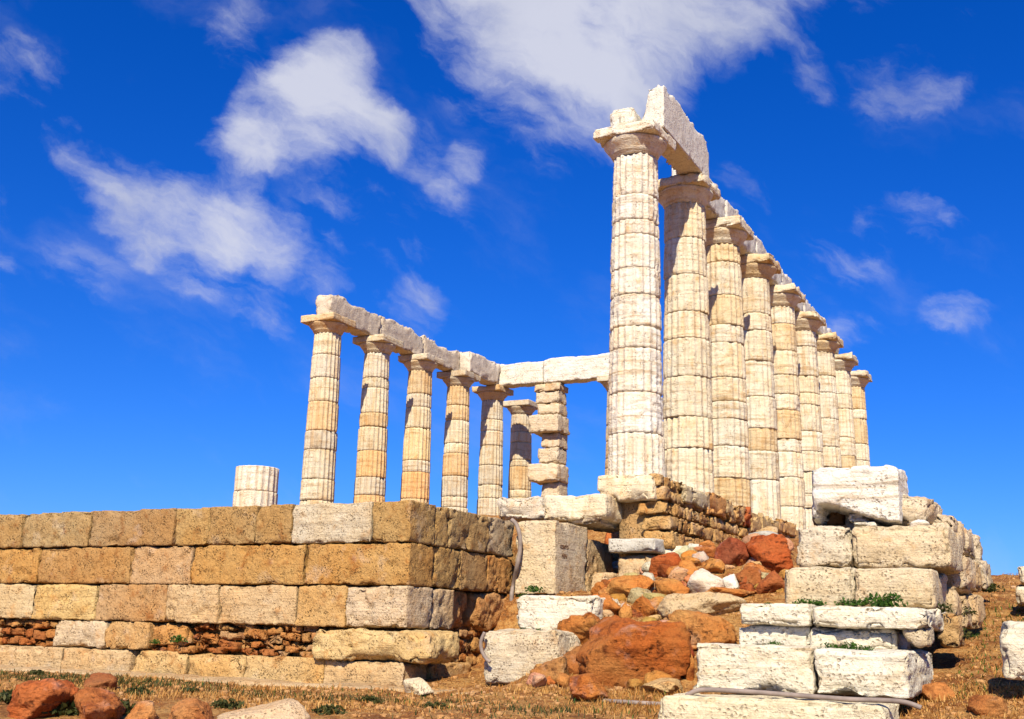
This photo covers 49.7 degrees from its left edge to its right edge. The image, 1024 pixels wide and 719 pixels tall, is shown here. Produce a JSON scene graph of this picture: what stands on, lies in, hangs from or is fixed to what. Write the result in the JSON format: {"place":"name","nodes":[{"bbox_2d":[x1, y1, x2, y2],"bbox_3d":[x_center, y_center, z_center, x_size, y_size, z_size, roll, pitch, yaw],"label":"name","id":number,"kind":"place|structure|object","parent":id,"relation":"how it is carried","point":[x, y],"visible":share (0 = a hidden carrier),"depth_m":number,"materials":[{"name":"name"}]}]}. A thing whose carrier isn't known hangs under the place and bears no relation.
{"place":"outdoors","nodes":[
{"label":"outdoors","id":0,"kind":"place"},
{"bbox_2d":[0,664,467,693],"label":"path","id":1,"kind":"structure","parent":0,"point":[238,680],"depth_m":14.31,"materials":[{"name":"stone"}]},
{"bbox_2d":[0,669,655,718],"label":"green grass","id":2,"kind":"structure","parent":0,"point":[520,709],"depth_m":11.75,"materials":[{"name":"green plant"}]},
{"bbox_2d":[0,515,1023,718],"bbox_3d":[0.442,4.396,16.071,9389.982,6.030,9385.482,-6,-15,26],"label":"ground","id":3,"kind":"structure","parent":0,"point":[944,660],"depth_m":11.69,"materials":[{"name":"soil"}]},
{"bbox_2d":[6,678,78,718],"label":"boulder","id":4,"kind":"object","parent":3,"relation":"on","point":[31,699],"visible":0.9,"depth_m":9.48,"materials":[{"name":"stone"}]},
{"bbox_2d":[41,700,79,715],"bbox_3d":[-3.954,3.040,9.673,0.630,0.190,0.443,-6,-15,26],"label":"scrub plant","id":5,"kind":"object","parent":3,"relation":"on","point":[71,709],"visible":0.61,"depth_m":9.53,"materials":[{"name":"green plant"}]},
{"bbox_2d":[74,687,125,718],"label":"boulder","id":6,"kind":"object","parent":3,"relation":"on","point":[95,703],"visible":1,"depth_m":9.34,"materials":[{"name":"stone"}]},
{"bbox_2d":[83,672,117,689],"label":"boulder","id":7,"kind":"object","parent":3,"relation":"on","point":[100,680],"visible":0.59,"depth_m":12.09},
{"bbox_2d":[125,700,159,718],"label":"boulder","id":8,"kind":"object","parent":3,"relation":"on","point":[143,710],"visible":1,"depth_m":9.11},
{"bbox_2d":[168,698,213,718],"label":"boulder","id":9,"kind":"object","parent":3,"relation":"on","point":[191,708],"visible":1,"depth_m":8.76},
{"bbox_2d":[210,698,246,708],"bbox_3d":[-2.585,3.125,10.036,0.406,0.124,0.255,-6,-15,26],"label":"scrub plant","id":10,"kind":"object","parent":3,"relation":"on","point":[222,702],"visible":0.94,"depth_m":10.00,"materials":[{"name":"green plant"}]},
{"bbox_2d":[0,500,513,685],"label":"terrace wall","id":11,"kind":"structure","parent":3,"relation":"on","point":[317,571],"depth_m":15.25,"materials":[{"name":"stone"}]},
{"bbox_2d":[232,465,278,506],"bbox_3d":[-6.589,3.468,28.463,1.125,1.352,1.126,-6,-15,26],"label":"column stub","id":12,"kind":"object","parent":11,"relation":"on","point":[257,485],"depth_m":28.08,"materials":[{"name":"stone"}]},
{"bbox_2d":[509,518,521,600],"bbox_3d":[0.020,3.113,16.269,0.164,1.554,0.330,6,-14,-19],"label":"rubber hose","id":13,"kind":"object","parent":11,"relation":"hanging from","point":[519,553],"visible":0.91,"depth_m":16.25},
{"bbox_2d":[216,698,310,718],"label":"boulder","id":14,"kind":"object","parent":3,"relation":"on","point":[288,708],"visible":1,"depth_m":8.70,"materials":[{"name":"stone"}]},
{"bbox_2d":[299,312,355,504],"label":"doric column","id":15,"kind":"structure","parent":3,"relation":"on","point":[328,329],"depth_m":30.95,"materials":[{"name":"stone"}]},
{"bbox_2d":[315,294,380,335],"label":"marble beam","id":16,"kind":"structure","parent":15,"relation":"on","point":[368,323],"depth_m":32.87,"materials":[{"name":"stone"}]},
{"bbox_2d":[311,704,347,714],"bbox_3d":[-1.577,3.026,9.558,0.372,0.114,0.243,-6,-15,26],"label":"scrub plant","id":17,"kind":"object","parent":3,"relation":"on","point":[326,708],"visible":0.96,"depth_m":9.54,"materials":[{"name":"green plant"}]},
{"bbox_2d":[352,334,403,502],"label":"doric column","id":18,"kind":"structure","parent":3,"relation":"on","point":[371,461],"depth_m":33.16,"materials":[{"name":"stone"}]},
{"bbox_2d":[379,316,422,354],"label":"marble beam","id":19,"kind":"structure","parent":18,"relation":"on","point":[410,339],"depth_m":35.30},
{"bbox_2d":[403,677,433,695],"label":"boulder","id":20,"kind":"object","parent":3,"relation":"on","point":[421,686],"visible":0.74,"depth_m":12.40,"materials":[{"name":"stone"}]},
{"bbox_2d":[398,353,444,503],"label":"doric column","id":21,"kind":"structure","parent":3,"relation":"on","point":[415,475],"depth_m":35.37,"materials":[{"name":"stone"}]},
{"bbox_2d":[436,370,480,511],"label":"doric column","id":22,"kind":"structure","parent":3,"relation":"on","point":[455,473],"depth_m":37.57,"materials":[{"name":"stone"}]},
{"bbox_2d":[420,335,459,370],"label":"marble beam","id":23,"kind":"structure","parent":22,"relation":"on","point":[450,358],"depth_m":37.48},
{"bbox_2d":[459,351,500,385],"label":"marble beam","id":24,"kind":"structure","parent":22,"relation":"on","point":[486,370],"depth_m":38.97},
{"bbox_2d":[472,384,513,514],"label":"doric column","id":25,"kind":"structure","parent":3,"relation":"on","point":[490,470],"depth_m":39.77,"materials":[{"name":"stone"}]},
{"bbox_2d":[498,361,544,388],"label":"cross beam","id":26,"kind":"structure","parent":25,"relation":"on","point":[523,374],"depth_m":39.86,"materials":[{"name":"stone"}]},
{"bbox_2d":[0,669,1023,718],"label":"dry grass","id":27,"kind":"structure","parent":3,"relation":"on","point":[175,693],"depth_m":10.74,"materials":[{"name":"plant"}]},
{"bbox_2d":[1,599,1023,717],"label":"green sprigs","id":28,"kind":"object","parent":3,"relation":"on","point":[170,681],"visible":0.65,"depth_m":11.48,"materials":[{"name":"green plant"}]},
{"bbox_2d":[503,399,537,498],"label":"doric column","id":29,"kind":"structure","parent":3,"relation":"on","point":[519,484],"depth_m":42.05,"materials":[{"name":"stone"}]},
{"bbox_2d":[484,628,580,683],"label":"pale block","id":30,"kind":"structure","parent":3,"relation":"on","point":[511,654],"depth_m":13.11,"materials":[{"name":"stone"}]},
{"bbox_2d":[527,383,569,497],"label":"stone pillar","id":31,"kind":"structure","parent":3,"relation":"on","point":[549,423],"depth_m":38.65,"materials":[{"name":"stone"}]},
{"bbox_2d":[530,656,568,684],"bbox_3d":[0.466,3.561,12.602,0.396,0.378,0.495,11,-17,-34],"label":"boulder","id":32,"kind":"object","parent":3,"relation":"on","point":[553,668],"visible":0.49,"depth_m":12.49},
{"bbox_2d":[515,520,587,594],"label":"inscribed block","id":33,"kind":"structure","parent":3,"relation":"on","point":[553,560],"depth_m":16.27,"materials":[{"name":"stone"}]},
{"bbox_2d":[497,496,548,521],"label":"marble slab","id":34,"kind":"structure","parent":33,"relation":"on","point":[526,509],"depth_m":17.72,"materials":[{"name":"stone"}]},
{"bbox_2d":[566,518,618,532],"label":"rough block","id":35,"kind":"structure","parent":33,"relation":"on","point":[598,525],"depth_m":17.39,"materials":[{"name":"stone"}]},
{"bbox_2d":[544,494,621,523],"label":"marble slab","id":36,"kind":"structure","parent":35,"relation":"on","point":[561,509],"depth_m":17.32,"materials":[{"name":"stone"}]},
{"bbox_2d":[517,595,620,629],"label":"white block","id":37,"kind":"structure","parent":3,"relation":"on","point":[547,612],"depth_m":14.32,"materials":[{"name":"stone"}]},
{"bbox_2d":[563,646,580,674],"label":"boulder","id":38,"kind":"object","parent":3,"relation":"on","point":[573,664],"visible":0.34,"depth_m":12.69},
{"bbox_2d":[557,612,600,644],"bbox_3d":[0.871,3.364,13.598,0.690,0.510,0.571,-8,-17,34],"label":"boulder","id":39,"kind":"object","parent":3,"relation":"on","point":[578,626],"visible":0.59,"depth_m":13.40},
{"bbox_2d":[569,673,607,700],"bbox_3d":[0.782,3.353,11.250,0.415,0.315,0.519,11,-17,-34],"label":"boulder","id":40,"kind":"object","parent":3,"relation":"on","point":[586,686],"visible":0.92,"depth_m":11.12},
{"bbox_2d":[585,539,614,591],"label":"rough block","id":41,"kind":"structure","parent":3,"relation":"on","point":[599,556],"depth_m":17.49,"materials":[{"name":"stone"}]},
{"bbox_2d":[597,375,608,474],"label":"doric column","id":42,"kind":"structure","parent":3,"relation":"on","point":[603,380],"depth_m":37.96,"materials":[{"name":"stone"}]},
{"bbox_2d":[543,353,609,383],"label":"cross beam","id":43,"kind":"structure","parent":42,"relation":"on","point":[572,369],"depth_m":38.92,"materials":[{"name":"stone"}]},
{"bbox_2d":[589,572,618,590],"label":"rough block","id":44,"kind":"structure","parent":3,"relation":"on","point":[597,577],"depth_m":16.93,"materials":[{"name":"stone"}]},
{"bbox_2d":[599,593,620,615],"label":"boulder","id":45,"kind":"object","parent":3,"relation":"on","point":[611,604],"visible":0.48,"depth_m":14.44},
{"bbox_2d":[606,575,654,596],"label":"boulder","id":46,"kind":"object","parent":3,"relation":"on","point":[624,584],"visible":0.54,"depth_m":15.30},
{"bbox_2d":[576,617,690,687],"bbox_3d":[1.351,3.333,12.417,1.268,0.870,0.927,0,-14,4],"label":"boulder","id":47,"kind":"object","parent":3,"relation":"on","point":[616,651],"visible":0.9,"depth_m":12.05,"materials":[{"name":"stone"}]},
{"bbox_2d":[618,554,657,575],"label":"rough block","id":48,"kind":"structure","parent":3,"relation":"on","point":[631,563],"depth_m":16.99,"materials":[{"name":"stone"}]},
{"bbox_2d":[609,538,664,553],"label":"grey slab","id":49,"kind":"structure","parent":48,"relation":"on","point":[640,546],"depth_m":16.95,"materials":[{"name":"stone"}]},
{"bbox_2d":[627,587,650,603],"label":"stone","id":50,"kind":"object","parent":3,"relation":"on","point":[635,593],"visible":0.63,"depth_m":15.05,"materials":[{"name":"stone"}]},
{"bbox_2d":[631,596,655,616],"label":"boulder","id":51,"kind":"object","parent":3,"relation":"on","point":[642,606],"visible":0.91,"depth_m":14.32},
{"bbox_2d":[643,670,671,683],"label":"stone","id":52,"kind":"object","parent":3,"relation":"on","point":[652,675],"visible":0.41,"depth_m":11.82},
{"bbox_2d":[641,678,684,694],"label":"boulder","id":53,"kind":"object","parent":3,"relation":"on","point":[667,685],"visible":0.79,"depth_m":11.29,"materials":[{"name":"stone"}]},
{"bbox_2d":[648,552,680,576],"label":"boulder","id":54,"kind":"object","parent":3,"relation":"on","point":[672,558],"visible":0.62,"depth_m":16.34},
{"bbox_2d":[654,578,689,594],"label":"boulder","id":55,"kind":"object","parent":3,"relation":"on","point":[667,586],"visible":0.62,"depth_m":14.92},
{"bbox_2d":[668,567,687,580],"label":"stone","id":56,"kind":"object","parent":3,"relation":"on","point":[678,573],"visible":0.62,"depth_m":15.83,"materials":[{"name":"stone"}]},
{"bbox_2d":[656,592,746,618],"bbox_3d":[2.370,3.203,14.190,0.852,0.434,1.064,11,-17,-34],"label":"boulder","id":57,"kind":"object","parent":3,"relation":"on","point":[712,604],"visible":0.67,"depth_m":13.96,"materials":[{"name":"stone"}]},
{"bbox_2d":[666,609,736,650],"bbox_3d":[2.226,3.247,13.043,0.756,0.574,0.944,11,-17,-34],"label":"boulder","id":58,"kind":"object","parent":3,"relation":"on","point":[701,627],"visible":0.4,"depth_m":12.76,"materials":[{"name":"stone"}]},
{"bbox_2d":[687,568,724,592],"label":"boulder","id":59,"kind":"object","parent":3,"relation":"on","point":[702,580],"visible":0.69,"depth_m":14.92,"materials":[{"name":"stone"}]},
{"bbox_2d":[619,473,798,556],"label":"foundation wall","id":60,"kind":"structure","parent":3,"relation":"on","point":[680,514],"depth_m":18.10,"materials":[{"name":"stone"}]},
{"bbox_2d":[597,474,673,502],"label":"base block","id":61,"kind":"structure","parent":60,"relation":"on","point":[630,488],"depth_m":17.37,"materials":[{"name":"stone"}]},
{"bbox_2d":[593,119,675,476],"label":"doric column","id":62,"kind":"structure","parent":61,"relation":"on","point":[635,151],"depth_m":18.56,"materials":[{"name":"stone"}]},
{"bbox_2d":[610,107,641,125],"bbox_3d":[2.080,-4.172,19.927,0.510,0.537,0.701,-6,-15,26],"label":"beam fragment","id":63,"kind":"object","parent":62,"relation":"on","point":[629,115],"visible":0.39,"depth_m":19.65,"materials":[{"name":"stone"}]},
{"bbox_2d":[658,172,720,492],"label":"doric column","id":64,"kind":"structure","parent":60,"relation":"on","point":[684,200],"depth_m":20.72,"materials":[{"name":"stone"}]},
{"bbox_2d":[642,85,708,175],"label":"marble beam","id":65,"kind":"structure","parent":64,"relation":"on","point":[664,110],"depth_m":20.28,"materials":[{"name":"stone"}]},
{"bbox_2d":[705,215,753,511],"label":"doric column","id":66,"kind":"structure","parent":60,"relation":"on","point":[727,237],"depth_m":22.89,"materials":[{"name":"stone"}]},
{"bbox_2d":[672,168,725,218],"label":"marble beam","id":67,"kind":"structure","parent":66,"relation":"on","point":[714,209],"depth_m":23.34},
{"bbox_2d":[724,199,755,255],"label":"marble beam","id":68,"kind":"structure","parent":66,"relation":"on","point":[747,247],"depth_m":25.29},
{"bbox_2d":[740,253,780,519],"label":"doric column","id":69,"kind":"structure","parent":60,"relation":"on","point":[758,271],"depth_m":25.06,"materials":[{"name":"stone"}]},
{"bbox_2d":[755,236,781,285],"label":"marble beam","id":70,"kind":"structure","parent":69,"relation":"on","point":[775,278],"depth_m":27.07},
{"bbox_2d":[770,283,805,529],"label":"doric column","id":71,"kind":"structure","parent":60,"relation":"on","point":[786,299],"depth_m":27.26,"materials":[{"name":"stone"}]},
{"bbox_2d":[795,311,825,528],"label":"doric column","id":72,"kind":"structure","parent":60,"relation":"on","point":[809,324],"depth_m":29.58,"materials":[{"name":"stone"}]},
{"bbox_2d":[816,332,843,467],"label":"doric column","id":73,"kind":"structure","parent":60,"relation":"on","point":[829,345],"depth_m":31.88,"materials":[{"name":"stone"}]},
{"bbox_2d":[834,352,858,467],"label":"doric column","id":74,"kind":"structure","parent":60,"relation":"on","point":[845,363],"depth_m":34.11,"materials":[{"name":"stone"}]},
{"bbox_2d":[850,370,872,465],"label":"doric column","id":75,"kind":"structure","parent":60,"relation":"on","point":[861,380],"depth_m":36.33,"materials":[{"name":"stone"}]},
{"bbox_2d":[701,558,724,572],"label":"boulder","id":76,"kind":"object","parent":3,"relation":"on","point":[711,565],"visible":0.83,"depth_m":16.01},
{"bbox_2d":[698,587,756,597],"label":"boulder","id":77,"kind":"object","parent":3,"relation":"on","point":[741,593],"visible":0.57,"depth_m":14.60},
{"bbox_2d":[723,574,739,588],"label":"boulder","id":78,"kind":"object","parent":3,"relation":"on","point":[730,581],"visible":0.7,"depth_m":15.03,"materials":[{"name":"stone"}]},
{"bbox_2d":[714,537,749,565],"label":"boulder","id":79,"kind":"object","parent":3,"relation":"on","point":[730,551],"visible":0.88,"depth_m":16.11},
{"bbox_2d":[735,566,761,586],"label":"boulder","id":80,"kind":"object","parent":3,"relation":"on","point":[753,574],"visible":0.68,"depth_m":15.02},
{"bbox_2d":[745,533,792,574],"bbox_3d":[3.727,2.847,16.077,0.650,0.636,0.722,0,-14,7],"label":"boulder","id":81,"kind":"object","parent":3,"relation":"on","point":[772,552],"visible":0.77,"depth_m":15.86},
{"bbox_2d":[755,570,784,593],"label":"boulder","id":82,"kind":"object","parent":3,"relation":"on","point":[772,581],"visible":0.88,"depth_m":14.70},
{"bbox_2d":[658,692,899,718],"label":"marble slab","id":83,"kind":"structure","parent":3,"relation":"on","point":[695,706],"depth_m":9.00,"materials":[{"name":"stone"}]},
{"bbox_2d":[693,643,833,694],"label":"marble block","id":84,"kind":"structure","parent":83,"relation":"on","point":[779,668],"depth_m":9.83,"materials":[{"name":"stone"}]},
{"bbox_2d":[739,625,813,645],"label":"marble slab","id":85,"kind":"structure","parent":84,"relation":"on","point":[766,634],"depth_m":10.66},
{"bbox_2d":[740,603,821,626],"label":"marble slab","id":86,"kind":"structure","parent":85,"relation":"on","point":[784,614],"depth_m":10.58,"materials":[{"name":"stone"}]},
{"bbox_2d":[784,566,857,606],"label":"pale block","id":87,"kind":"structure","parent":86,"relation":"on","point":[829,585],"depth_m":11.08,"materials":[{"name":"stone"}]},
{"bbox_2d":[796,526,856,568],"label":"pale block","id":88,"kind":"structure","parent":87,"relation":"on","point":[827,546],"depth_m":11.59,"materials":[{"name":"stone"}]},
{"bbox_2d":[685,687,921,709],"bbox_3d":[2.317,2.739,8.964,1.901,0.098,0.039,-6,-15,26],"label":"grey pipe","id":89,"kind":"object","parent":83,"relation":"on","point":[813,696],"visible":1,"depth_m":8.92,"materials":[{"name":"metal"}]},
{"bbox_2d":[814,647,933,698],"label":"marble block","id":90,"kind":"structure","parent":3,"relation":"on","point":[902,673],"depth_m":9.46,"materials":[{"name":"stone"}]},
{"bbox_2d":[810,626,909,648],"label":"marble slab","id":91,"kind":"structure","parent":90,"relation":"on","point":[883,638],"depth_m":10.34,"materials":[{"name":"stone"}]},
{"bbox_2d":[812,605,945,630],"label":"marble slab","id":92,"kind":"structure","parent":91,"relation":"on","point":[898,618],"depth_m":10.22,"materials":[{"name":"stone"}]},
{"bbox_2d":[862,591,907,606],"bbox_3d":[3.543,2.290,10.545,0.424,0.181,0.290,-6,-15,26],"label":"weed plant","id":93,"kind":"object","parent":92,"relation":"on","point":[884,601],"visible":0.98,"depth_m":10.50,"materials":[{"name":"green plant"}]},
{"bbox_2d":[854,567,947,608],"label":"pale block","id":94,"kind":"structure","parent":92,"relation":"on","point":[919,588],"depth_m":10.76,"materials":[{"name":"stone"}]},
{"bbox_2d":[852,524,962,574],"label":"pale block","id":95,"kind":"structure","parent":94,"relation":"on","point":[938,548],"depth_m":11.27,"materials":[{"name":"stone"}]},
{"bbox_2d":[812,465,908,528],"bbox_3d":[3.780,1.510,12.024,0.933,0.621,0.768,-6,-15,26],"label":"white block","id":96,"kind":"object","parent":95,"relation":"on","point":[874,494],"depth_m":11.72,"materials":[{"name":"stone"}]},
{"bbox_2d":[902,494,942,525],"bbox_3d":[4.308,1.659,12.062,0.626,0.386,0.912,8,-9,29],"label":"beige rock","id":97,"kind":"object","parent":95,"relation":"on","point":[920,508],"visible":0.41,"depth_m":11.67,"materials":[{"name":"stone"}]},
{"bbox_2d":[930,514,956,532],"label":"edge block","id":98,"kind":"structure","parent":95,"relation":"on","point":[946,520],"depth_m":11.92,"materials":[{"name":"stone"}]},
{"bbox_2d":[903,625,934,647],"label":"stone","id":99,"kind":"object","parent":90,"relation":"on","point":[920,637],"visible":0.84,"depth_m":10.03,"materials":[{"name":"stone"}]},
{"bbox_2d":[920,682,954,700],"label":"boulder","id":100,"kind":"object","parent":3,"relation":"on","point":[934,690],"visible":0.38,"depth_m":9.78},
{"bbox_2d":[937,613,964,647],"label":"brown block","id":101,"kind":"structure","parent":3,"relation":"on","point":[951,634],"depth_m":10.83,"materials":[{"name":"stone"}]},
{"bbox_2d":[945,586,962,618],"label":"edge block","id":102,"kind":"structure","parent":3,"relation":"on","point":[953,598],"depth_m":11.51,"materials":[{"name":"stone"}]},
{"bbox_2d":[960,596,971,628],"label":"edge block","id":103,"kind":"structure","parent":3,"relation":"on","point":[967,620],"depth_m":11.90,"materials":[{"name":"stone"}]},
{"bbox_2d":[959,593,985,628],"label":"edge block","id":104,"kind":"structure","parent":3,"relation":"on","point":[976,601],"depth_m":12.44,"materials":[{"name":"stone"}]},
{"bbox_2d":[946,555,975,594],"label":"edge block","id":105,"kind":"structure","parent":104,"relation":"on","point":[964,581],"depth_m":12.21,"materials":[{"name":"stone"}]},
{"bbox_2d":[929,572,1023,718],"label":"path grass","id":106,"kind":"structure","parent":3,"relation":"on","point":[968,677],"depth_m":10.94,"materials":[{"name":"plant"}]},
{"bbox_2d":[967,694,1007,716],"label":"boulder","id":107,"kind":"object","parent":3,"relation":"on","point":[981,704],"visible":0.91,"depth_m":8.89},
{"bbox_2d":[999,621,1023,680],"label":"fallen block","id":108,"kind":"object","parent":3,"relation":"on","point":[1011,637],"depth_m":9.30,"materials":[{"name":"stone"}]},
{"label":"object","id":109,"kind":"object","parent":3,"relation":"on","visible":0},
{"bbox_2d":[963,527,972,555],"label":"edge block","id":110,"kind":"structure","parent":109,"relation":"on","point":[968,548],"depth_m":13.40,"materials":[{"name":"stone"}]},
{"bbox_2d":[973,534,982,559],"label":"edge block","id":111,"kind":"structure","parent":109,"relation":"on","point":[978,548],"depth_m":14.68,"materials":[{"name":"stone"}]},
{"bbox_2d":[974,560,988,589],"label":"edge block","id":112,"kind":"structure","parent":109,"relation":"on","point":[984,566],"depth_m":13.55,"materials":[{"name":"stone"}]},
{"bbox_2d":[0,0,1023,574],"label":"sky","id":113,"kind":"structure","parent":0,"point":[183,182],"materials":[{"name":"blue"}]},
{"bbox_2d":[812,505,845,525],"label":"prop block","id":114,"kind":"structure","parent":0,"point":[836,518],"depth_m":12.29,"materials":[{"name":"stone"}]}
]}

